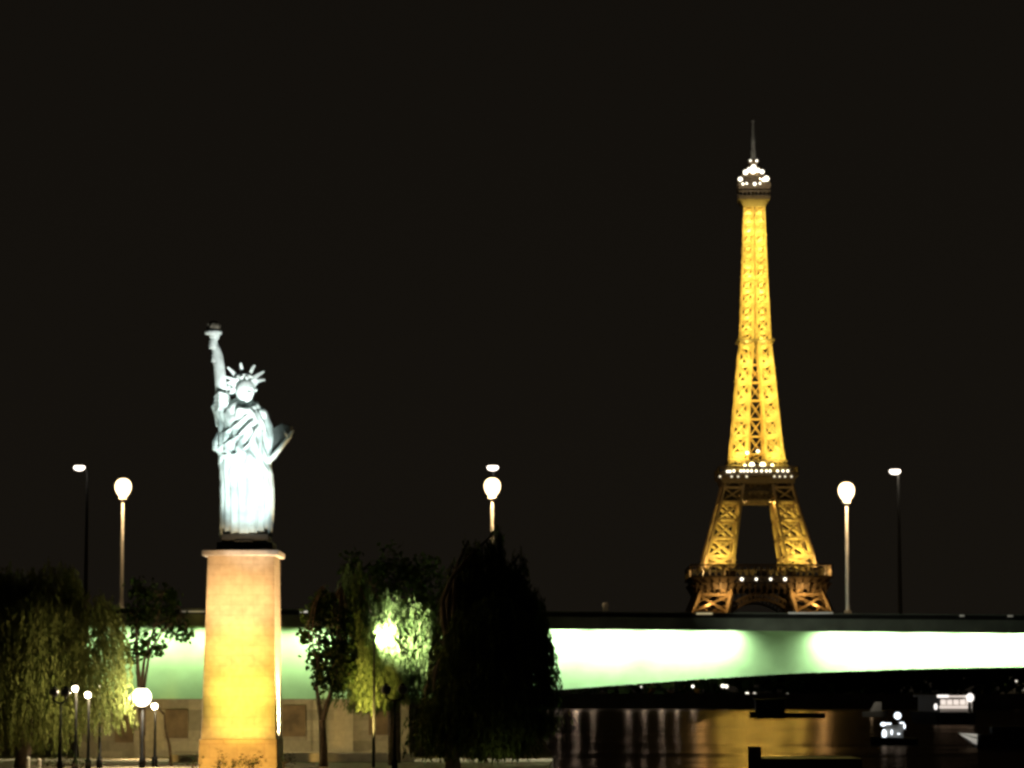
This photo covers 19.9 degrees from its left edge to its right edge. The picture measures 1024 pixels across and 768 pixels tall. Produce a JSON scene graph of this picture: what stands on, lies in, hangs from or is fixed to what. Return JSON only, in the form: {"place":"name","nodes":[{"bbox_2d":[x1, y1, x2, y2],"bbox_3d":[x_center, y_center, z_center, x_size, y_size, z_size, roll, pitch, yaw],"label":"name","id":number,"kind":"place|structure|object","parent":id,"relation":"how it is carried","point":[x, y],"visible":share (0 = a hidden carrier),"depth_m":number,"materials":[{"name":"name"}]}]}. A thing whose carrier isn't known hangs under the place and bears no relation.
{"place":"outdoors","nodes":[
{"label":"outdoors","id":0,"kind":"place"},
{"bbox_2d":[0,719,552,767],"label":"ground","id":1,"kind":"structure","parent":0,"point":[542,760],"depth_m":163.35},
{"bbox_2d":[26,757,29,767],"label":"bollard","id":2,"kind":"object","parent":1,"relation":"on","point":[27,762],"visible":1,"depth_m":146.74,"materials":[{"name":"beige stone"}]},
{"bbox_2d":[37,758,41,767],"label":"bollard","id":3,"kind":"object","parent":1,"relation":"on","point":[39,760],"visible":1,"depth_m":146.74,"materials":[{"name":"beige stone"}]},
{"bbox_2d":[49,686,69,767],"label":"globe lamp post","id":4,"kind":"object","parent":1,"relation":"on","point":[54,692],"visible":1,"depth_m":144.99,"materials":[{"name":"black metal"}]},
{"bbox_2d":[36,743,94,767],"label":"dark shrub","id":5,"kind":"object","parent":1,"relation":"on","point":[69,765],"visible":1,"depth_m":145.79,"materials":[{"name":"green plant"}]},
{"bbox_2d":[0,557,139,767],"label":"willow tree","id":6,"kind":"object","parent":1,"relation":"on","point":[46,636],"visible":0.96,"depth_m":149.77,"materials":[{"name":"green plant"}]},
{"bbox_2d":[72,684,77,767],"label":"globe lamp post","id":7,"kind":"object","parent":1,"relation":"on","point":[75,688],"visible":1,"depth_m":146.45,"materials":[{"name":"black metal"}]},
{"bbox_2d":[85,690,90,767],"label":"globe lamp post","id":8,"kind":"object","parent":1,"relation":"on","point":[88,694],"visible":1,"depth_m":146.41,"materials":[{"name":"black metal"}]},
{"bbox_2d":[96,686,101,767],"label":"globe lamp post","id":9,"kind":"object","parent":1,"relation":"on","point":[99,761],"visible":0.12,"depth_m":151.77,"materials":[{"name":"black metal"}]},
{"bbox_2d":[132,687,150,767],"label":"globe lamp post","id":10,"kind":"object","parent":1,"relation":"on","point":[142,696],"visible":1,"depth_m":151.79,"materials":[{"name":"white glass"}]},
{"bbox_2d":[151,701,157,766],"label":"globe lamp post","id":11,"kind":"object","parent":1,"relation":"on","point":[154,705],"visible":1,"depth_m":153.81,"materials":[{"name":"black metal"}]},
{"bbox_2d":[119,575,194,765],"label":"leafy tree","id":12,"kind":"object","parent":1,"relation":"on","point":[144,616],"visible":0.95,"depth_m":156.30,"materials":[{"name":"green plant"}]},
{"bbox_2d":[172,754,198,761],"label":"stone kerb","id":13,"kind":"structure","parent":1,"relation":"on","point":[179,758],"depth_m":164.50,"materials":[{"name":"beige stone"}]},
{"bbox_2d":[186,751,203,767],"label":"dark shrub","id":14,"kind":"object","parent":1,"relation":"on","point":[193,765],"visible":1,"depth_m":147.77,"materials":[{"name":"green plant"}]},
{"bbox_2d":[215,754,226,767],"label":"dark shrub","id":15,"kind":"object","parent":1,"relation":"on","point":[220,763],"visible":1,"depth_m":145.70,"materials":[{"name":"green plant"}]},
{"bbox_2d":[225,756,242,767],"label":"dark shrub","id":16,"kind":"object","parent":1,"relation":"on","point":[235,764],"visible":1,"depth_m":145.85,"materials":[{"name":"green plant"}]},
{"bbox_2d":[198,550,284,767],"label":"stone pedestal","id":17,"kind":"object","parent":1,"relation":"on","point":[241,711],"visible":1,"depth_m":149.45,"materials":[{"name":"beige stone"}]},
{"bbox_2d":[205,321,293,549],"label":"robed statue","id":18,"kind":"object","parent":17,"relation":"on","point":[249,442],"visible":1,"depth_m":151.52,"materials":[{"name":"white stone"}]},
{"bbox_2d":[237,755,261,767],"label":"dark shrub","id":19,"kind":"object","parent":1,"relation":"on","point":[249,765],"visible":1,"depth_m":145.82,"materials":[{"name":"green plant"}]},
{"bbox_2d":[275,753,295,767],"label":"dark shrub","id":20,"kind":"object","parent":1,"relation":"on","point":[286,761],"visible":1,"depth_m":147.29,"materials":[{"name":"green plant"}]},
{"bbox_2d":[295,585,357,766],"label":"leafy tree","id":21,"kind":"object","parent":1,"relation":"on","point":[334,651],"visible":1,"depth_m":155.06,"materials":[{"name":"green plant"}]},
{"bbox_2d":[283,753,413,761],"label":"stone kerb","id":22,"kind":"structure","parent":1,"relation":"on","point":[341,757],"depth_m":164.50,"materials":[{"name":"brown stone"}]},
{"bbox_2d":[371,634,376,766],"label":"floodlight mast","id":23,"kind":"object","parent":1,"relation":"on","point":[373,636],"visible":1,"depth_m":153.20,"materials":[{"name":"metal"}]},
{"bbox_2d":[321,558,441,765],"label":"willow tree","id":24,"kind":"object","parent":1,"relation":"on","point":[403,643],"visible":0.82,"depth_m":155.74,"materials":[{"name":"green plant"}]},
{"bbox_2d":[337,539,446,762],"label":"leafy tree","id":25,"kind":"object","parent":1,"relation":"on","point":[407,570],"visible":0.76,"depth_m":162.56,"materials":[{"name":"green plant"}]},
{"bbox_2d":[381,683,407,767],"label":"globe lamp post","id":26,"kind":"object","parent":1,"relation":"on","point":[386,689],"visible":1,"depth_m":145.99,"materials":[{"name":"black metal"}]},
{"bbox_2d":[402,524,573,767],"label":"willow tree","id":27,"kind":"object","parent":1,"relation":"on","point":[493,671],"visible":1,"depth_m":147.95,"materials":[{"name":"green plant"}]},
{"bbox_2d":[79,608,1023,756],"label":"road bridge","id":28,"kind":"structure","parent":1,"relation":"on","point":[596,649],"depth_m":171.27,"materials":[{"name":"green paint"}]},
{"bbox_2d":[74,464,88,606],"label":"tall road lamp","id":29,"kind":"object","parent":28,"relation":"on","point":[79,467],"visible":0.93,"depth_m":199.40,"materials":[{"name":"metal"}]},
{"bbox_2d":[115,476,130,607],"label":"street lamp","id":30,"kind":"object","parent":28,"relation":"on","point":[123,486],"visible":0.96,"depth_m":172.91,"materials":[{"name":"white glass"}]},
{"bbox_2d":[484,476,499,539],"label":"street lamp","id":31,"kind":"object","parent":28,"relation":"on","point":[492,486],"visible":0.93,"depth_m":173.01,"materials":[{"name":"white glass"}]},
{"bbox_2d":[487,464,498,546],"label":"tall road lamp","id":32,"kind":"object","parent":28,"relation":"on","point":[492,467],"visible":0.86,"depth_m":199.51,"materials":[{"name":"metal"}]},
{"bbox_2d":[602,602,608,610],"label":"parapet post","id":33,"kind":"object","parent":28,"relation":"on","point":[605,605],"visible":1,"depth_m":170.94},
{"bbox_2d":[838,480,854,612],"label":"street lamp","id":34,"kind":"object","parent":28,"relation":"on","point":[846,490],"visible":0.98,"depth_m":172.90,"materials":[{"name":"white glass"}]},
{"bbox_2d":[889,468,902,613],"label":"tall road lamp","id":35,"kind":"object","parent":28,"relation":"on","point":[895,471],"visible":0.97,"depth_m":199.35,"materials":[{"name":"metal"}]},
{"bbox_2d":[0,0,1023,691],"label":"sky","id":36,"kind":"structure","parent":0,"point":[448,240],"materials":[{"name":"black"}]},
{"bbox_2d":[45,709,1023,767],"bbox_3d":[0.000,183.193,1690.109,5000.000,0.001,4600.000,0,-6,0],"label":"river","id":37,"kind":"structure","parent":0,"point":[659,738],"depth_m":330.39,"materials":[{"name":"liquid"}]},
{"bbox_2d":[749,699,824,717],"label":"dark barge","id":38,"kind":"object","parent":37,"relation":"on","point":[769,708],"visible":0.84,"depth_m":594.52},
{"bbox_2d":[748,747,861,767],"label":"mooring pontoon","id":39,"kind":"object","parent":37,"relation":"on","point":[756,759],"visible":1,"depth_m":201.37,"materials":[{"name":"black"}]},
{"bbox_2d":[862,702,887,716],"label":"pale launch","id":40,"kind":"object","parent":37,"relation":"on","point":[876,710],"visible":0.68,"depth_m":615.26,"materials":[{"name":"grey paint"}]},
{"bbox_2d":[870,712,917,744],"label":"work boat","id":41,"kind":"object","parent":37,"relation":"on","point":[892,735],"visible":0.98,"depth_m":296.74,"materials":[{"name":"grey paint"}]},
{"bbox_2d":[910,693,976,724],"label":"tourist boat","id":42,"kind":"object","parent":37,"relation":"on","point":[946,709],"visible":1,"depth_m":477.66,"materials":[{"name":"black paint"}]},
{"bbox_2d":[958,726,1023,747],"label":"moored cruiser","id":43,"kind":"object","parent":37,"relation":"on","point":[1005,737],"visible":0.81,"depth_m":281.88,"materials":[{"name":"black paint"}]},
{"bbox_2d":[554,692,972,693],"bbox_3d":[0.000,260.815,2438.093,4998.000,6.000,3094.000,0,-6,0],"label":"bank","id":44,"kind":"structure","parent":0,"point":[765,693],"depth_m":1553.32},
{"bbox_2d":[416,694,1023,708],"bbox_3d":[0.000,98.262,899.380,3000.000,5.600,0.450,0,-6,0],"label":"quay wall","id":45,"kind":"structure","parent":44,"relation":"on","point":[746,701],"depth_m":899.20,"materials":[{"name":"stone"}]},
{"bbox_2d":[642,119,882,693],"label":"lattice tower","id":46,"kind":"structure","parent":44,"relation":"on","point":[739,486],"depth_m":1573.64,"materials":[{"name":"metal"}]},
{"bbox_2d":[560,670,1023,693],"bbox_3d":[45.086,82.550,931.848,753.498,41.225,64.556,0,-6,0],"label":"treeline","id":47,"kind":"object","parent":44,"relation":"on","point":[896,682],"visible":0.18,"depth_m":921.73,"materials":[{"name":"black plant"}]},
{"bbox_2d":[981,675,1023,693],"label":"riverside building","id":48,"kind":"structure","parent":44,"relation":"on","point":[1011,691],"depth_m":954.71,"materials":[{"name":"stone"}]}
]}

